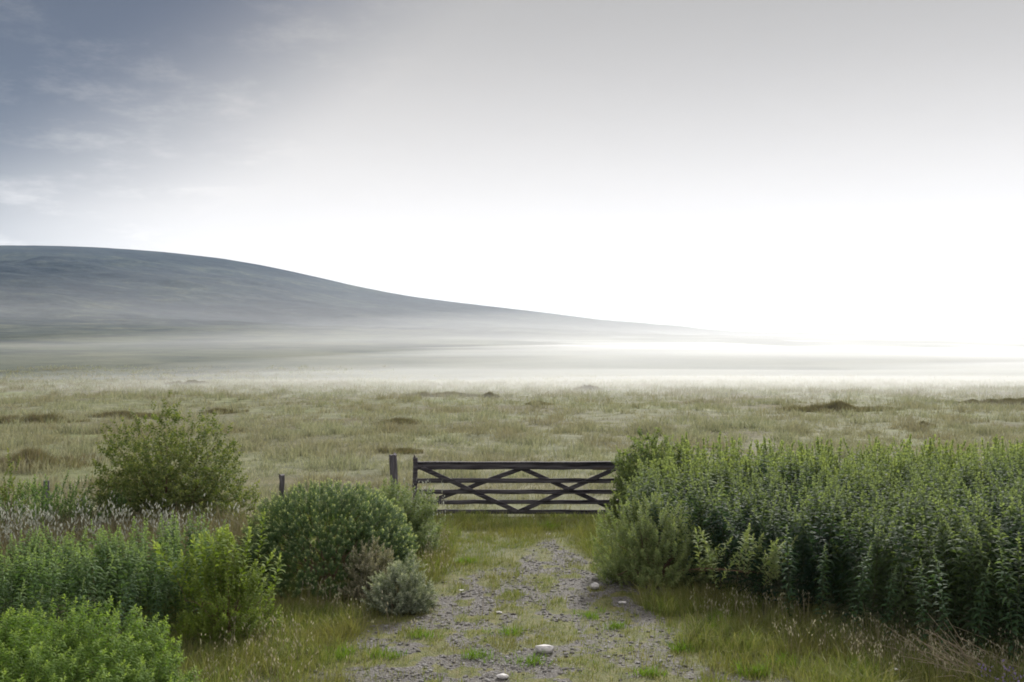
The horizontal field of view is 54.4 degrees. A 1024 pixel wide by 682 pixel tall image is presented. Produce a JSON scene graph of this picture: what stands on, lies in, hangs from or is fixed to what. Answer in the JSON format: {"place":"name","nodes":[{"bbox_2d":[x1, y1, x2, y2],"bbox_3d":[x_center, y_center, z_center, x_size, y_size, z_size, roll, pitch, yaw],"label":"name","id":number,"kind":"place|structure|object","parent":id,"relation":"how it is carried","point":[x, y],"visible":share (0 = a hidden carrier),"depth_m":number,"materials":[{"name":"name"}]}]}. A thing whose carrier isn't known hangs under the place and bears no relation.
{"place":"outdoors","nodes":[
{"label":"outdoors","id":0,"kind":"place"},
{"bbox_2d":[0,498,288,598],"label":"tall grass","id":1,"kind":"structure","parent":0,"point":[237,526],"depth_m":15.01,"materials":[{"name":"green plant"}]},
{"bbox_2d":[0,476,451,565],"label":"plume grass","id":2,"kind":"structure","parent":0,"point":[6,530],"depth_m":14.08,"materials":[{"name":"green plant"}]},
{"bbox_2d":[0,245,1023,379],"bbox_3d":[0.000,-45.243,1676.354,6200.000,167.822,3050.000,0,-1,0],"label":"hill","id":3,"kind":"structure","parent":0,"point":[94,307],"depth_m":439.70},
{"bbox_2d":[0,364,1023,681],"bbox_3d":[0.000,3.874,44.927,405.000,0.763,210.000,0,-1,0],"label":"ground","id":4,"kind":"structure","parent":0,"point":[310,410],"depth_m":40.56,"materials":[{"name":"green plant"}]},
{"bbox_2d":[0,447,29,534],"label":"sapling","id":5,"kind":"object","parent":4,"relation":"on","point":[4,495],"visible":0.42,"depth_m":15.58,"materials":[{"name":"green plant"}]},
{"bbox_2d":[29,585,49,637],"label":"willowherb","id":6,"kind":"object","parent":4,"relation":"on","point":[41,591],"visible":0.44,"depth_m":9.82,"materials":[{"name":"green plant"}]},
{"bbox_2d":[0,412,91,423],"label":"rush clump","id":7,"kind":"object","parent":4,"relation":"on","point":[31,418],"visible":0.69,"depth_m":49.33,"materials":[{"name":"brown plant"}]},
{"bbox_2d":[43,480,49,511],"bbox_3d":[-9.317,3.151,19.937,0.135,0.722,0.132,0,-1,0],"label":"fence post","id":8,"kind":"object","parent":4,"relation":"on","point":[48,486],"visible":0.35,"depth_m":19.90,"materials":[{"name":"grey wood"}]},
{"bbox_2d":[0,446,104,471],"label":"rush clump","id":9,"kind":"object","parent":4,"relation":"on","point":[34,455],"visible":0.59,"depth_m":28.32,"materials":[{"name":"plant"}]},
{"bbox_2d":[0,470,139,534],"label":"bush","id":10,"kind":"object","parent":4,"relation":"on","point":[38,499],"visible":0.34,"depth_m":16.13,"materials":[{"name":"green plant"}]},
{"bbox_2d":[73,577,86,651],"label":"willowherb","id":11,"kind":"object","parent":4,"relation":"on","point":[84,579],"visible":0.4,"depth_m":9.82,"materials":[{"name":"green plant"}]},
{"bbox_2d":[0,594,206,681],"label":"bush","id":12,"kind":"object","parent":4,"relation":"on","point":[21,654],"visible":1,"depth_m":7.91,"materials":[{"name":"green plant"}]},
{"bbox_2d":[0,510,228,648],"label":"willowherb bed","id":13,"kind":"object","parent":4,"relation":"on","point":[114,571],"visible":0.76,"depth_m":11.20,"materials":[{"name":"green plant"}]},
{"bbox_2d":[77,409,168,418],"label":"rush clump","id":14,"kind":"object","parent":4,"relation":"on","point":[123,413],"visible":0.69,"depth_m":55.65,"materials":[{"name":"plant"}]},
{"bbox_2d":[114,564,137,638],"bbox_3d":[-3.850,2.717,9.918,0.277,0.966,0.228,0,-1,-15],"label":"willowherb","id":15,"kind":"object","parent":4,"relation":"on","point":[129,598],"visible":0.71,"depth_m":9.91,"materials":[{"name":"green plant"}]},
{"bbox_2d":[149,577,166,646],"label":"willowherb","id":16,"kind":"object","parent":4,"relation":"on","point":[156,603],"visible":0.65,"depth_m":10.12,"materials":[{"name":"green plant"}]},
{"bbox_2d":[73,389,260,528],"bbox_3d":[-5.879,2.143,17.174,3.220,2.631,2.703,0,-1,0],"label":"willow shrub","id":17,"kind":"object","parent":4,"relation":"on","point":[159,488],"visible":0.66,"depth_m":16.78,"materials":[{"name":"green plant"}]},
{"bbox_2d":[164,379,214,384],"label":"rush clump","id":18,"kind":"object","parent":4,"relation":"on","point":[194,381],"visible":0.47,"depth_m":128.82,"materials":[{"name":"beige plant"}]},
{"bbox_2d":[151,508,285,645],"bbox_3d":[-3.161,2.574,10.779,1.383,1.377,1.132,0,-1,-15],"label":"bush","id":19,"kind":"object","parent":4,"relation":"on","point":[223,619],"visible":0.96,"depth_m":10.58,"materials":[{"name":"green plant"}]},
{"bbox_2d":[197,407,249,413],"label":"rush clump","id":20,"kind":"object","parent":4,"relation":"on","point":[224,411],"visible":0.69,"depth_m":60.88,"materials":[{"name":"plant"}]},
{"bbox_2d":[279,474,284,498],"bbox_3d":[-4.530,3.076,19.640,0.142,0.903,0.117,0,-1,0],"label":"fence post","id":21,"kind":"object","parent":4,"relation":"on","point":[281,483],"visible":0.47,"depth_m":19.60,"materials":[{"name":"grey wood"}]},
{"bbox_2d":[234,478,420,599],"bbox_3d":[-2.528,2.605,13.687,2.551,1.461,2.430,0,-1,0],"label":"bush","id":22,"kind":"object","parent":4,"relation":"on","point":[284,522],"visible":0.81,"depth_m":13.12,"materials":[{"name":"green plant"}]},
{"bbox_2d":[177,522,510,681],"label":"seeding grass","id":23,"kind":"structure","parent":4,"relation":"on","point":[271,655],"depth_m":10.19,"materials":[{"name":"green plant"}]},
{"bbox_2d":[338,535,397,600],"bbox_3d":[-1.797,2.879,12.643,0.773,0.876,0.701,-1,-1,24],"label":"gorse bush","id":24,"kind":"object","parent":4,"relation":"on","point":[370,565],"visible":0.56,"depth_m":12.55,"materials":[{"name":"green plant"}]},
{"bbox_2d":[335,475,445,557],"bbox_3d":[-1.899,2.735,15.525,1.691,1.252,2.165,0,-1,0],"label":"bush","id":25,"kind":"object","parent":4,"relation":"on","point":[418,519],"visible":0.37,"depth_m":15.22,"materials":[{"name":"green plant"}]},
{"bbox_2d":[389,452,398,497],"bbox_3d":[-2.302,2.862,19.598,0.215,1.327,0.177,0,-1,21],"label":"gate post","id":26,"kind":"object","parent":4,"relation":"on","point":[393,465],"visible":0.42,"depth_m":19.54,"materials":[{"name":"grey wood"}]},
{"bbox_2d":[369,417,423,425],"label":"rush clump","id":27,"kind":"object","parent":4,"relation":"on","point":[407,420],"visible":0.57,"depth_m":47.67,"materials":[{"name":"plant"}]},
{"bbox_2d":[360,548,438,616],"bbox_3d":[-1.339,2.927,12.042,0.963,0.765,0.821,0,-1,0],"label":"gorse bush","id":28,"kind":"object","parent":4,"relation":"on","point":[406,596],"visible":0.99,"depth_m":11.89,"materials":[{"name":"green plant"}]},
{"bbox_2d":[376,446,422,453],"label":"rush clump","id":29,"kind":"object","parent":4,"relation":"on","point":[406,450],"visible":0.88,"depth_m":32.44,"materials":[{"name":"brown plant"}]},
{"bbox_2d":[399,391,480,396],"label":"rush clump","id":30,"kind":"object","parent":4,"relation":"on","point":[449,392],"visible":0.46,"depth_m":84.76,"materials":[{"name":"beige plant"}]},
{"bbox_2d":[480,392,500,397],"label":"rush clump","id":31,"kind":"object","parent":4,"relation":"on","point":[490,394],"visible":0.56,"depth_m":80.96,"materials":[{"name":"plant"}]},
{"bbox_2d":[26,502,1023,681],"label":"verge grass","id":32,"kind":"structure","parent":4,"relation":"on","point":[484,515],"depth_m":11.15,"materials":[{"name":"green plant"}]},
{"bbox_2d":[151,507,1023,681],"bbox_3d":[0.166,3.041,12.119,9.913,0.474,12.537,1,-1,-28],"label":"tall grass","id":33,"kind":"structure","parent":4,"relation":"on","point":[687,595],"depth_m":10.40,"materials":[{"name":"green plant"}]},
{"bbox_2d":[573,384,604,390],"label":"rush clump","id":34,"kind":"object","parent":4,"relation":"on","point":[589,386],"visible":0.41,"depth_m":102.54,"materials":[{"name":"beige plant"}]},
{"bbox_2d":[602,426,689,524],"bbox_3d":[2.581,2.517,18.686,1.888,1.895,1.542,0,-1,0],"label":"bush","id":35,"kind":"object","parent":4,"relation":"on","point":[626,473],"visible":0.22,"depth_m":18.58,"materials":[{"name":"green plant"}]},
{"bbox_2d":[590,486,797,589],"bbox_3d":[2.149,2.663,12.981,1.978,1.298,3.210,0,-1,-12],"label":"bush","id":36,"kind":"object","parent":4,"relation":"on","point":[652,564],"visible":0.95,"depth_m":13.19,"materials":[{"name":"green plant"}]},
{"bbox_2d":[749,529,768,604],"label":"willowherb","id":37,"kind":"object","parent":4,"relation":"on","point":[757,571],"visible":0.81,"depth_m":12.08,"materials":[{"name":"green plant"}]},
{"bbox_2d":[779,524,799,622],"bbox_3d":[3.164,2.661,11.352,0.273,1.164,0.336,0,-1,0],"label":"willowherb","id":38,"kind":"object","parent":4,"relation":"on","point":[784,569],"visible":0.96,"depth_m":11.34,"materials":[{"name":"green plant"}]},
{"bbox_2d":[611,430,1023,542],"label":"tall weeds","id":39,"kind":"object","parent":4,"relation":"on","point":[825,458],"visible":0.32,"depth_m":17.51,"materials":[{"name":"green plant"}]},
{"bbox_2d":[814,543,831,627],"bbox_3d":[3.455,2.747,11.086,0.229,0.993,0.239,0,-4,16],"label":"willowherb","id":40,"kind":"object","parent":4,"relation":"on","point":[821,593],"visible":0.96,"depth_m":11.07,"materials":[{"name":"green plant"}]},
{"bbox_2d":[624,442,1023,659],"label":"willowherb thicket","id":41,"kind":"object","parent":4,"relation":"on","point":[916,522],"visible":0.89,"depth_m":12.06,"materials":[{"name":"green plant"}]},
{"bbox_2d":[775,400,904,412],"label":"rush clump","id":42,"kind":"object","parent":4,"relation":"on","point":[836,405],"visible":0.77,"depth_m":60.77,"materials":[{"name":"plant"}]},
{"bbox_2d":[690,581,1023,681],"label":"seeding grass","id":43,"kind":"structure","parent":4,"relation":"on","point":[897,642],"depth_m":9.96,"materials":[{"name":"green plant"}]},
{"bbox_2d":[849,542,873,632],"bbox_3d":[3.747,2.692,10.676,0.267,1.096,0.262,2,0,31],"label":"willowherb","id":44,"kind":"object","parent":4,"relation":"on","point":[861,582],"visible":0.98,"depth_m":10.66,"materials":[{"name":"green plant"}]},
{"bbox_2d":[878,565,898,644],"bbox_3d":[3.965,2.798,10.464,0.251,0.875,0.206,0,-1,-15],"label":"willowherb","id":45,"kind":"object","parent":4,"relation":"on","point":[885,604],"visible":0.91,"depth_m":10.45,"materials":[{"name":"green plant"}]},
{"bbox_2d":[912,558,932,655],"bbox_3d":[4.160,2.711,10.098,0.241,1.032,0.234,0,-1,-16],"label":"willowherb","id":46,"kind":"object","parent":4,"relation":"on","point":[923,600],"visible":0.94,"depth_m":10.09,"materials":[{"name":"green plant"}]},
{"bbox_2d":[917,420,936,426],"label":"rush clump","id":47,"kind":"object","parent":4,"relation":"on","point":[922,421],"visible":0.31,"depth_m":45.33,"materials":[{"name":"plant"}]},
{"bbox_2d":[857,615,1023,681],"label":"dead stalks","id":48,"kind":"object","parent":4,"relation":"on","point":[956,660],"visible":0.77,"depth_m":9.42,"materials":[{"name":"plant"}]},
{"bbox_2d":[925,549,956,655],"bbox_3d":[4.271,2.626,9.903,0.354,1.197,0.312,-2,-1,-12],"label":"willowherb","id":49,"kind":"object","parent":4,"relation":"on","point":[935,576],"visible":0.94,"depth_m":9.87,"materials":[{"name":"green plant"}]},
{"bbox_2d":[937,399,1002,404],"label":"rush clump","id":50,"kind":"object","parent":4,"relation":"on","point":[973,400],"visible":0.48,"depth_m":72.18,"materials":[{"name":"plant"}]},
{"bbox_2d":[967,560,993,663],"bbox_3d":[4.637,2.688,9.839,0.306,1.063,0.249,0,-1,3],"label":"willowherb","id":51,"kind":"object","parent":4,"relation":"on","point":[979,602],"visible":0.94,"depth_m":9.82,"materials":[{"name":"green plant"}]},
{"bbox_2d":[978,659,1023,681],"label":"heath flowers","id":52,"kind":"object","parent":4,"relation":"on","point":[1004,673],"visible":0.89,"depth_m":9.01,"materials":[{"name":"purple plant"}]},
{"bbox_2d":[980,396,1023,404],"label":"rush clump","id":53,"kind":"object","parent":4,"relation":"on","point":[1011,400],"visible":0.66,"depth_m":72.34,"materials":[{"name":"plant"}]},
{"bbox_2d":[993,546,1023,667],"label":"willowherb","id":54,"kind":"object","parent":4,"relation":"on","point":[1009,612],"visible":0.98,"depth_m":9.67,"materials":[{"name":"green plant"}]},
{"bbox_3d":[2.317,2.866,19.498,0.204,1.324,0.221,0,-1,0],"label":"gate post","id":55,"kind":"object","parent":4,"relation":"on","visible":0},
{"bbox_2d":[412,454,623,513],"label":"gate","id":56,"kind":"structure","parent":55,"relation":"attached to","point":[429,467],"depth_m":19.42,"materials":[{"name":"brown wood"}]},
{"bbox_2d":[0,0,1023,336],"label":"sky","id":57,"kind":"structure","parent":0,"point":[790,166],"materials":[{"name":"white"}]},
{"bbox_2d":[193,530,883,681],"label":"path","id":58,"kind":"structure","parent":0,"point":[454,671],"depth_m":10.85,"materials":[{"name":"grey gravel"}]},
{"bbox_2d":[496,673,508,678],"bbox_3d":[-0.089,3.166,9.400,0.120,0.050,0.084,0,-1,0],"label":"stone","id":59,"kind":"object","parent":58,"relation":"on","point":[502,676],"visible":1,"depth_m":9.37,"materials":[{"name":"grey stone"}]},
{"bbox_2d":[535,644,553,653],"bbox_3d":[0.331,3.159,10.206,0.200,0.090,0.140,0,-1,0],"label":"stone","id":60,"kind":"object","parent":58,"relation":"on","point":[543,647],"visible":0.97,"depth_m":10.16,"materials":[{"name":"grey stone"}]},
{"bbox_2d":[590,583,598,589],"bbox_3d":[1.090,3.226,13.092,0.120,0.100,0.084,0,-1,0],"label":"stone","id":61,"kind":"object","parent":58,"relation":"on","point":[594,586],"visible":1,"depth_m":13.07,"materials":[{"name":"grey stone"}]},
{"bbox_2d":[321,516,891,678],"bbox_3d":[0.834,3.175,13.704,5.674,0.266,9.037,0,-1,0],"label":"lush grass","id":62,"kind":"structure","parent":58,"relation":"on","point":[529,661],"depth_m":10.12,"materials":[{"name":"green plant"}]}
]}

